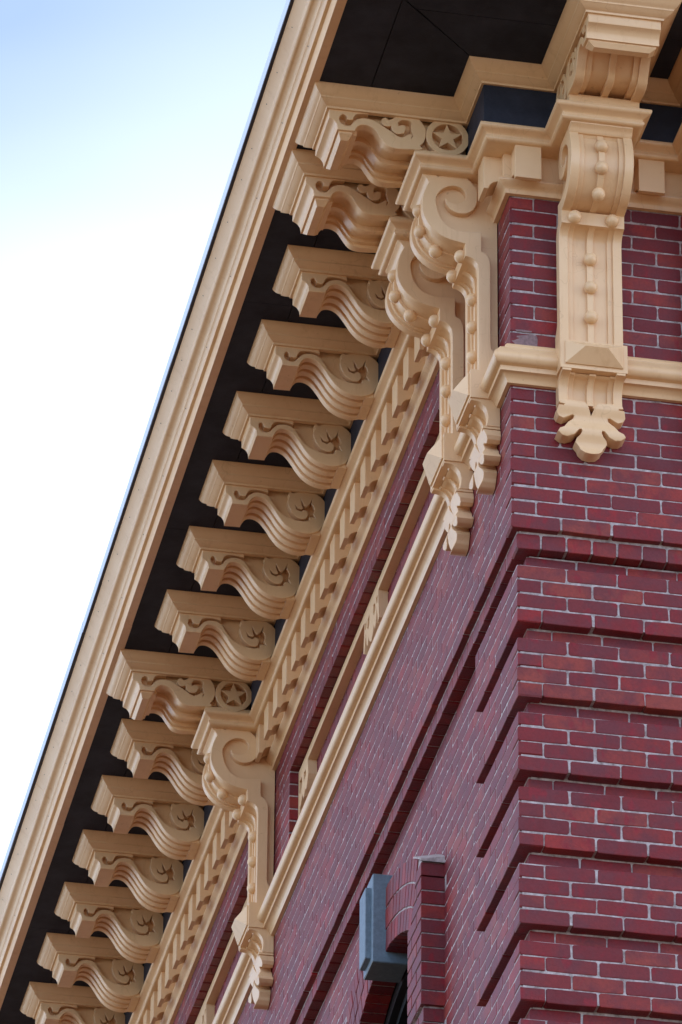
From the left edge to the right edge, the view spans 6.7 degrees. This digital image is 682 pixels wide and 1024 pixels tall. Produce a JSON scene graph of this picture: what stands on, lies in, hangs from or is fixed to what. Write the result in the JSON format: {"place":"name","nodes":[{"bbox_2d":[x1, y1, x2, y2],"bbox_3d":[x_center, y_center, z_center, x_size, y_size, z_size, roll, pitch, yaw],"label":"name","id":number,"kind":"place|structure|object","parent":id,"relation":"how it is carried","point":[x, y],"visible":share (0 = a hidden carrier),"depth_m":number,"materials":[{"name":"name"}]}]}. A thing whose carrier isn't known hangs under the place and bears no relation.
{"place":"outdoors","nodes":[
{"label":"outdoors","id":0,"kind":"place"},
{"bbox_2d":[0,0,285,869],"label":"sky","id":1,"kind":"structure","parent":0,"point":[123,122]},
{"label":"ground","id":2,"kind":"structure","parent":0,"visible":0},
{"bbox_2d":[173,196,571,1023],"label":"brick wall","id":3,"kind":"structure","parent":2,"relation":"on","point":[431,764],"depth_m":25.44,"materials":[{"name":"red brick"}]},
{"bbox_2d":[195,898,246,1023],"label":"fretwork board","id":4,"kind":"object","parent":3,"relation":"attached to","point":[206,1014],"visible":0.41,"depth_m":31.04,"materials":[{"name":"beige paint"}]},
{"bbox_2d":[202,728,274,1009],"bbox_3d":[-0.527,1.798,29.227,0.352,1.476,0.292,6,-30,-9],"label":"scroll bracket","id":5,"kind":"object","parent":3,"relation":"attached to","point":[238,781],"visible":1,"depth_m":29.32,"materials":[{"name":"beige paint"}]},
{"bbox_2d":[128,121,508,1023],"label":"dentil cornice","id":6,"kind":"structure","parent":3,"relation":"attached to","point":[382,443],"depth_m":28.09,"materials":[{"name":"beige paint"}]},
{"bbox_2d":[0,0,681,1023],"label":"roof eaves","id":7,"kind":"object","parent":3,"relation":"attached to","point":[478,60],"visible":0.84,"depth_m":27.13,"materials":[{"name":"beige paint"}]},
{"bbox_2d":[20,981,124,1023],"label":"eave bracket","id":8,"kind":"object","parent":7,"relation":"attached to","point":[47,1003],"visible":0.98,"depth_m":32.93,"materials":[{"name":"beige paint"}]},
{"bbox_2d":[37,932,143,1012],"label":"eave bracket","id":9,"kind":"object","parent":7,"relation":"attached to","point":[108,973],"visible":1,"depth_m":32.38,"materials":[{"name":"beige paint"}]},
{"bbox_2d":[54,882,162,963],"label":"eave bracket","id":10,"kind":"object","parent":7,"relation":"attached to","point":[126,922],"visible":0.97,"depth_m":31.83,"materials":[{"name":"beige paint"}]},
{"bbox_2d":[72,829,182,912],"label":"eave bracket","id":11,"kind":"object","parent":7,"relation":"attached to","point":[146,871],"visible":0.99,"depth_m":31.28,"materials":[{"name":"beige paint"}]},
{"bbox_2d":[91,775,203,859],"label":"eave bracket","id":12,"kind":"object","parent":7,"relation":"attached to","point":[167,817],"visible":1,"depth_m":30.73,"materials":[{"name":"beige paint"}]},
{"bbox_2d":[110,718,214,805],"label":"eave bracket","id":13,"kind":"object","parent":7,"relation":"attached to","point":[143,749],"visible":0.79,"depth_m":30.18,"materials":[{"name":"beige paint"}]},
{"bbox_2d":[106,649,251,733],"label":"eave bracket","id":14,"kind":"object","parent":7,"relation":"attached to","point":[178,693],"visible":0.88,"depth_m":29.54,"materials":[{"name":"beige paint"}]},
{"bbox_2d":[154,589,274,680],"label":"eave bracket","id":15,"kind":"object","parent":7,"relation":"attached to","point":[236,634],"visible":0.99,"depth_m":28.99,"materials":[{"name":"beige paint"}]},
{"bbox_2d":[176,526,299,619],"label":"eave bracket","id":16,"kind":"object","parent":7,"relation":"attached to","point":[259,572],"visible":1,"depth_m":28.43,"materials":[{"name":"beige paint"}]},
{"bbox_2d":[199,460,324,555],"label":"eave bracket","id":17,"kind":"object","parent":7,"relation":"attached to","point":[284,507],"visible":0.99,"depth_m":27.88,"materials":[{"name":"beige paint"}]},
{"bbox_2d":[222,391,350,488],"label":"eave bracket","id":18,"kind":"object","parent":7,"relation":"attached to","point":[309,440],"visible":1,"depth_m":27.33,"materials":[{"name":"beige paint"}]},
{"bbox_2d":[247,319,378,419],"bbox_3d":[-0.118,-0.627,26.844,0.577,0.305,0.381,6,-30,-9],"label":"eave bracket","id":19,"kind":"object","parent":7,"relation":"attached to","point":[335,369],"visible":1,"depth_m":26.78,"materials":[{"name":"beige paint"}]},
{"bbox_2d":[272,245,399,347],"bbox_3d":[0.007,-0.943,26.291,0.577,0.305,0.381,6,-30,-9],"label":"eave bracket","id":20,"kind":"object","parent":7,"relation":"attached to","point":[348,288],"visible":0.91,"depth_m":26.22,"materials":[{"name":"beige paint"}]},
{"bbox_2d":[272,149,414,252],"bbox_3d":[0.081,-1.316,25.667,0.698,0.278,0.472,6,-30,-9],"label":"eave bracket","id":21,"kind":"object","parent":7,"relation":"attached to","point":[314,197],"visible":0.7,"depth_m":25.56,"materials":[{"name":"beige paint"}]},
{"bbox_2d":[295,81,467,187],"bbox_3d":[0.184,-1.576,25.211,0.698,0.278,0.472,6,-30,-9],"label":"eave bracket","id":22,"kind":"object","parent":7,"relation":"attached to","point":[339,128],"visible":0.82,"depth_m":25.11,"materials":[{"name":"beige paint"}]},
{"bbox_2d":[541,0,681,107],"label":"eave bracket","id":23,"kind":"object","parent":7,"relation":"attached to","point":[607,52],"visible":0.96,"depth_m":24.57,"materials":[{"name":"beige paint"}]},
{"bbox_2d":[668,48,681,107],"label":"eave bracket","id":24,"kind":"object","parent":7,"relation":"attached to","point":[675,80],"visible":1,"depth_m":24.93,"materials":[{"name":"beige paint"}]},
{"bbox_2d":[298,432,439,817],"bbox_3d":[0.166,0.519,27.373,0.050,0.274,3.678,6,-30,-9],"label":"fretwork board","id":25,"kind":"object","parent":3,"relation":"attached to","point":[371,620],"visible":0.58,"depth_m":27.50,"materials":[{"name":"beige paint"}]},
{"bbox_2d":[345,854,444,1023],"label":"arched window","id":26,"kind":"structure","parent":3,"relation":"attached to","point":[399,977],"depth_m":25.55,"materials":[{"name":"brick"}]},
{"bbox_2d":[385,240,473,556],"bbox_3d":[0.370,-0.476,25.244,0.352,1.476,0.292,6,-30,-9],"label":"scroll bracket","id":27,"kind":"object","parent":3,"relation":"attached to","point":[425,304],"visible":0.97,"depth_m":25.33,"materials":[{"name":"beige paint"}]},
{"bbox_2d":[212,343,681,1023],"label":"belt course","id":28,"kind":"object","parent":3,"relation":"attached to","point":[536,367],"visible":0.85,"depth_m":26.28,"materials":[{"name":"beige paint"}]},
{"bbox_2d":[409,174,500,494],"bbox_3d":[0.473,-0.737,24.789,0.352,1.476,0.292,6,-30,-9],"label":"scroll bracket","id":29,"kind":"object","parent":3,"relation":"attached to","point":[453,235],"visible":1,"depth_m":24.88,"materials":[{"name":"beige paint"}]},
{"bbox_2d":[504,196,681,1023],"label":"brick wall","id":30,"kind":"structure","parent":2,"relation":"on","point":[607,603],"depth_m":23.79,"materials":[{"name":"brick"}]},
{"bbox_2d":[481,99,681,214],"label":"dentil cornice","id":31,"kind":"structure","parent":30,"relation":"attached to","point":[531,156],"depth_m":24.81,"materials":[{"name":"beige paint"}]},
{"bbox_2d":[554,121,633,461],"bbox_3d":[1.065,-0.931,24.441,0.292,1.476,0.352,6,-30,-9],"label":"scroll bracket","id":32,"kind":"object","parent":30,"relation":"attached to","point":[595,166],"visible":1,"depth_m":24.55,"materials":[{"name":"beige paint"}]}
]}

